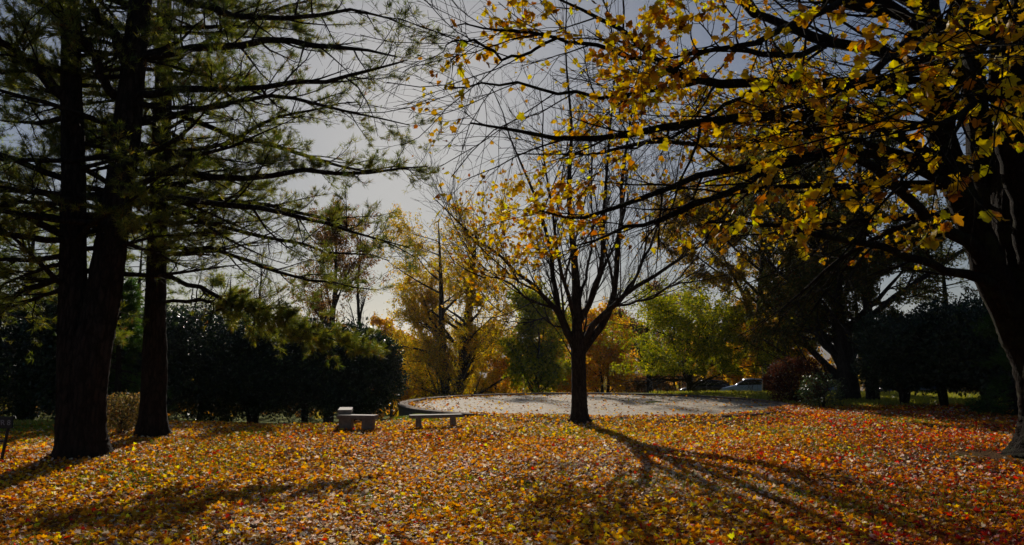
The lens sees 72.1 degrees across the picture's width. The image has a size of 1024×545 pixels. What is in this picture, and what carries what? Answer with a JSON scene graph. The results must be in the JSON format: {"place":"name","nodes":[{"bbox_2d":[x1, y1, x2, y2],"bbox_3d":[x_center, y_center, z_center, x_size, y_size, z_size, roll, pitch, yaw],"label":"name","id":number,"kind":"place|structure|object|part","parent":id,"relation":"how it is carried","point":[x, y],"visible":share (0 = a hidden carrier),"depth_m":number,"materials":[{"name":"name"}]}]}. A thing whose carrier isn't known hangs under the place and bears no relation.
{"place":"outdoors","nodes":[
{"label":"outdoors","id":0,"kind":"place"},
{"bbox_2d":[0,0,1009,344],"label":"sky","id":1,"kind":"structure","parent":0,"point":[388,191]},
{"bbox_2d":[0,390,1023,544],"bbox_3d":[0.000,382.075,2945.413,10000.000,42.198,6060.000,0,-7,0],"label":"ground","id":2,"kind":"structure","parent":0,"point":[266,419],"depth_m":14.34,"materials":[{"name":"brown plant"}]},
{"bbox_2d":[0,417,13,459],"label":"marker sign","id":3,"kind":"object","parent":2,"relation":"on","point":[6,423],"visible":1,"depth_m":14.54,"materials":[{"name":"black metal"}]},
{"bbox_2d":[0,122,55,321],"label":"pine tree","id":4,"kind":"object","parent":2,"relation":"on","point":[12,149],"visible":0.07,"depth_m":41.83,"materials":[{"name":"green plant"}]},
{"bbox_2d":[0,280,57,420],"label":"holly tree","id":5,"kind":"object","parent":2,"relation":"on","point":[16,369],"visible":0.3,"depth_m":28.27,"materials":[{"name":"green plant"}]},
{"bbox_2d":[0,198,141,420],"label":"pine tree","id":6,"kind":"object","parent":2,"relation":"on","point":[6,251],"visible":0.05,"depth_m":33.32,"materials":[{"name":"green plant"}]},
{"bbox_2d":[15,260,141,418],"bbox_3d":[-17.497,3.084,28.753,4.968,7.381,4.142,0,-7,0],"label":"holly tree","id":7,"kind":"object","parent":2,"relation":"on","point":[45,364],"visible":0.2,"depth_m":27.52,"materials":[{"name":"green plant"}]},
{"bbox_2d":[107,389,139,434],"bbox_3d":[-11.198,4.052,20.252,1.713,1.395,1.342,0,-7,0],"label":"azalea bush","id":8,"kind":"object","parent":2,"relation":"on","point":[122,417],"visible":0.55,"depth_m":19.98,"materials":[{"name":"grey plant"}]},
{"bbox_2d":[107,277,180,420],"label":"tree","id":9,"kind":"object","parent":2,"relation":"on","point":[117,381],"visible":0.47,"depth_m":26.87,"materials":[{"name":"green plant"}]},
{"bbox_2d":[109,302,197,413],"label":"holly tree","id":10,"kind":"object","parent":2,"relation":"on","point":[176,377],"visible":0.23,"depth_m":30.13,"materials":[{"name":"green plant"}]},
{"bbox_2d":[125,235,215,344],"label":"pine tree","id":11,"kind":"object","parent":2,"relation":"on","point":[170,292],"visible":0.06,"depth_m":48.38,"materials":[{"name":"green plant"}]},
{"bbox_2d":[137,300,281,422],"bbox_3d":[-14.371,4.217,32.902,7.086,6.038,5.475,0,-7,0],"label":"holly tree","id":12,"kind":"object","parent":2,"relation":"on","point":[192,329],"visible":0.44,"depth_m":31.29,"materials":[{"name":"green plant"}]},
{"bbox_2d":[0,0,435,437],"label":"pine tree","id":13,"kind":"object","parent":2,"relation":"on","point":[152,420],"visible":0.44,"depth_m":18.63,"materials":[{"name":"green plant"}]},
{"bbox_2d":[181,268,273,420],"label":"pine tree","id":14,"kind":"object","parent":2,"relation":"on","point":[217,281],"visible":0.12,"depth_m":52.26,"materials":[{"name":"green plant"}]},
{"bbox_2d":[0,0,456,460],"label":"pine tree","id":15,"kind":"object","parent":2,"relation":"on","point":[89,307],"visible":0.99,"depth_m":15.48,"materials":[{"name":"green plant"}]},
{"bbox_2d":[179,319,311,422],"bbox_3d":[-12.313,4.812,33.485,6.623,5.057,5.990,0,-7,0],"label":"holly tree","id":16,"kind":"object","parent":2,"relation":"on","point":[254,379],"visible":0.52,"depth_m":31.97,"materials":[{"name":"green plant"}]},
{"bbox_2d":[241,238,279,419],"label":"shade tree","id":17,"kind":"object","parent":2,"relation":"on","point":[260,291],"visible":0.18,"depth_m":55.31,"materials":[{"name":"green plant"}]},
{"bbox_2d":[249,315,368,423],"bbox_3d":[-9.735,4.680,33.931,5.846,5.445,4.793,2,-7,-13],"label":"holly tree","id":18,"kind":"object","parent":2,"relation":"on","point":[304,408],"visible":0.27,"depth_m":32.67,"materials":[{"name":"green plant"}]},
{"bbox_2d":[276,196,390,422],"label":"shade tree","id":19,"kind":"object","parent":2,"relation":"on","point":[338,242],"visible":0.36,"depth_m":50.29,"materials":[{"name":"green plant"}]},
{"bbox_2d":[338,407,352,414],"bbox_3d":[-5.493,4.812,23.188,0.440,0.658,1.350,1,-7,-11],"label":"stone bench","id":20,"kind":"object","parent":2,"relation":"on","point":[345,410],"visible":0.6,"depth_m":22.60,"materials":[{"name":"grey stone"}]},
{"bbox_2d":[299,316,410,420],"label":"holly tree","id":21,"kind":"object","parent":2,"relation":"on","point":[379,376],"visible":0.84,"depth_m":31.65,"materials":[{"name":"green plant"}]},
{"bbox_2d":[336,414,378,429],"bbox_3d":[-4.889,4.798,22.259,1.240,0.588,0.420,-1,-7,9],"label":"stone bench","id":22,"kind":"object","parent":2,"relation":"on","point":[347,421],"visible":0.72,"depth_m":22.13,"materials":[{"name":"grey stone"}]},
{"bbox_2d":[343,203,384,421],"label":"shade tree","id":23,"kind":"object","parent":2,"relation":"on","point":[359,310],"visible":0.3,"depth_m":57.03,"materials":[{"name":"green plant"}]},
{"bbox_2d":[368,311,429,416],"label":"autumn tree","id":24,"kind":"object","parent":2,"relation":"on","point":[377,321],"visible":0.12,"depth_m":89.66,"materials":[{"name":"yellow plant"}]},
{"bbox_2d":[395,333,452,406],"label":"autumn tree","id":25,"kind":"object","parent":2,"relation":"on","point":[420,363],"visible":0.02,"depth_m":102.35,"materials":[{"name":"yellow plant"}]},
{"bbox_2d":[409,413,462,428],"bbox_3d":[-2.421,4.775,22.359,1.680,0.528,0.360,2,-7,-16],"label":"stone bench","id":26,"kind":"object","parent":2,"relation":"on","point":[418,417],"visible":0.74,"depth_m":22.26,"materials":[{"name":"grey stone"}]},
{"bbox_2d":[369,177,540,399],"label":"shade tree","id":27,"kind":"object","parent":2,"relation":"on","point":[437,349],"visible":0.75,"depth_m":83.33,"materials":[{"name":"yellow plant"}]},
{"bbox_2d":[449,317,501,394],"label":"autumn tree","id":28,"kind":"object","parent":2,"relation":"on","point":[454,337],"visible":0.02,"depth_m":116.86,"materials":[{"name":"yellow plant"}]},
{"bbox_2d":[454,321,522,394],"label":"autumn tree","id":29,"kind":"object","parent":2,"relation":"on","point":[500,366],"visible":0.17,"depth_m":95.58,"materials":[{"name":"yellow plant"}]},
{"bbox_2d":[1,356,979,420],"bbox_3d":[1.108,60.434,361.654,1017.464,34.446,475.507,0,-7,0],"label":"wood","id":30,"kind":"object","parent":2,"relation":"on","point":[604,385],"visible":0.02,"depth_m":145.48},
{"bbox_2d":[0,402,1023,544],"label":"fallen leaves","id":31,"kind":"object","parent":2,"relation":"on","point":[281,502],"depth_m":12.14,"materials":[{"name":"orange plant"}]},
{"bbox_2d":[494,280,571,392],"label":"autumn tree","id":32,"kind":"object","parent":2,"relation":"on","point":[540,355],"visible":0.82,"depth_m":71.80,"materials":[{"name":"green plant"}]},
{"bbox_2d":[522,309,588,392],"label":"autumn tree","id":33,"kind":"object","parent":2,"relation":"on","point":[568,387],"visible":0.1,"depth_m":89.35,"materials":[{"name":"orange plant"}]},
{"bbox_2d":[399,0,791,424],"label":"young maple","id":34,"kind":"object","parent":2,"relation":"on","point":[580,338],"visible":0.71,"depth_m":23.63,"materials":[{"name":"yellow plant"}]},
{"bbox_2d":[397,393,794,418],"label":"round terrace","id":35,"kind":"structure","parent":2,"relation":"on","point":[406,409],"depth_m":32.28,"materials":[{"name":"stone"}]},
{"bbox_2d":[403,392,789,418],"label":"stray leaves","id":36,"kind":"object","parent":35,"relation":"on","point":[414,403],"visible":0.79,"depth_m":34.04,"materials":[{"name":"plant"}]},
{"bbox_2d":[562,296,639,392],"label":"autumn tree","id":37,"kind":"object","parent":2,"relation":"on","point":[599,359],"visible":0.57,"depth_m":77.00,"materials":[{"name":"yellow plant"}]},
{"bbox_2d":[594,307,663,392],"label":"autumn tree","id":38,"kind":"object","parent":2,"relation":"on","point":[630,386],"visible":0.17,"depth_m":93.50,"materials":[{"name":"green plant"}]},
{"bbox_2d":[625,243,682,392],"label":"shade tree","id":39,"kind":"object","parent":2,"relation":"on","point":[648,382],"visible":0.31,"depth_m":65.41,"materials":[{"name":"green plant"}]},
{"bbox_2d":[298,0,1023,458],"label":"maple tree","id":40,"kind":"object","parent":2,"relation":"on","point":[980,184],"visible":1,"depth_m":10.58,"materials":[{"name":"yellow plant"}]},
{"bbox_2d":[637,281,704,391],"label":"autumn tree","id":41,"kind":"object","parent":2,"relation":"on","point":[680,385],"visible":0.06,"depth_m":108.17,"materials":[{"name":"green plant"}]},
{"bbox_2d":[587,266,801,393],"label":"tree","id":42,"kind":"object","parent":2,"relation":"on","point":[710,345],"visible":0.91,"depth_m":44.35,"materials":[{"name":"green plant"}]},
{"bbox_2d":[679,379,729,391],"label":"parked car","id":43,"kind":"object","parent":2,"relation":"on","point":[715,387],"visible":0.23,"depth_m":55.05,"materials":[{"name":"black paint"}]},
{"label":"window","id":44,"kind":"part","parent":43,"relation":"part of","materials":[{"name":"black glass"}]},
{"bbox_2d":[681,300,759,384],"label":"autumn tree","id":45,"kind":"object","parent":2,"relation":"on","point":[733,380],"visible":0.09,"depth_m":73.62,"materials":[{"name":"green plant"}]},
{"bbox_2d":[720,378,761,390],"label":"parked car","id":46,"kind":"object","parent":2,"relation":"on","point":[737,386],"visible":0.27,"depth_m":53.67,"materials":[{"name":"grey paint"}]},
{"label":"window","id":47,"kind":"part","parent":46,"relation":"part of","materials":[{"name":"black glass"}]},
{"bbox_2d":[640,74,893,391],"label":"shade tree","id":48,"kind":"object","parent":2,"relation":"on","point":[742,276],"visible":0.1,"depth_m":48.78,"materials":[{"name":"green plant"}]},
{"bbox_2d":[726,290,832,383],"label":"autumn tree","id":49,"kind":"object","parent":2,"relation":"on","point":[759,376],"visible":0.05,"depth_m":59.03,"materials":[{"name":"orange plant"}]},
{"bbox_2d":[761,355,831,402],"bbox_3d":[13.823,5.239,34.117,3.415,2.547,2.828,0,-7,0],"label":"round bush","id":50,"kind":"object","parent":2,"relation":"on","point":[782,389],"visible":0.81,"depth_m":33.66,"materials":[{"name":"red plant"}]},
{"bbox_2d":[793,369,848,408],"bbox_3d":[13.463,5.147,30.638,2.126,1.992,1.917,6,-9,-41],"label":"bush","id":51,"kind":"object","parent":2,"relation":"on","point":[823,395],"visible":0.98,"depth_m":30.45,"materials":[{"name":"green plant"}]},
{"bbox_2d":[708,40,979,398],"bbox_3d":[18.433,-1.910,40.370,16.021,18.398,17.234,0,-7,0],"label":"shade tree","id":52,"kind":"object","parent":2,"relation":"on","point":[840,351],"visible":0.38,"depth_m":37.70,"materials":[{"name":"green plant"}]},
{"bbox_2d":[781,92,928,400],"bbox_3d":[18.471,-1.667,37.627,8.882,17.164,7.571,0,-7,0],"label":"shade tree","id":53,"kind":"object","parent":2,"relation":"on","point":[799,286],"visible":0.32,"depth_m":36.66,"materials":[{"name":"green plant"}]},
{"bbox_2d":[848,306,936,403],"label":"holly tree","id":54,"kind":"object","parent":2,"relation":"on","point":[867,361],"visible":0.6,"depth_m":33.08,"materials":[{"name":"green plant"}]},
{"bbox_2d":[876,296,983,405],"bbox_3d":[20.089,3.706,33.210,5.069,5.317,4.970,-5,-8,35],"label":"holly tree","id":55,"kind":"object","parent":2,"relation":"on","point":[926,320],"visible":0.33,"depth_m":32.32,"materials":[{"name":"green plant"}]},
{"bbox_2d":[898,207,969,393],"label":"pine tree","id":56,"kind":"object","parent":2,"relation":"on","point":[964,259],"visible":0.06,"depth_m":44.13,"materials":[{"name":"green plant"}]},
{"bbox_2d":[909,292,1013,407],"bbox_3d":[20.819,3.368,30.641,5.620,5.315,5.000,0,-7,0],"label":"holly tree","id":57,"kind":"object","parent":2,"relation":"on","point":[947,344],"visible":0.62,"depth_m":30.24,"materials":[{"name":"green plant"}]},
{"bbox_2d":[369,337,857,377],"bbox_3d":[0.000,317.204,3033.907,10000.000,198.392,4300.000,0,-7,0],"label":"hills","id":58,"kind":"structure","parent":0,"point":[827,356],"depth_m":2140.16,"materials":[{"name":"green plant"}]},
{"bbox_2d":[794,408,984,412],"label":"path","id":59,"kind":"structure","parent":0,"point":[881,412],"depth_m":28.60,"materials":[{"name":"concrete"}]}
]}

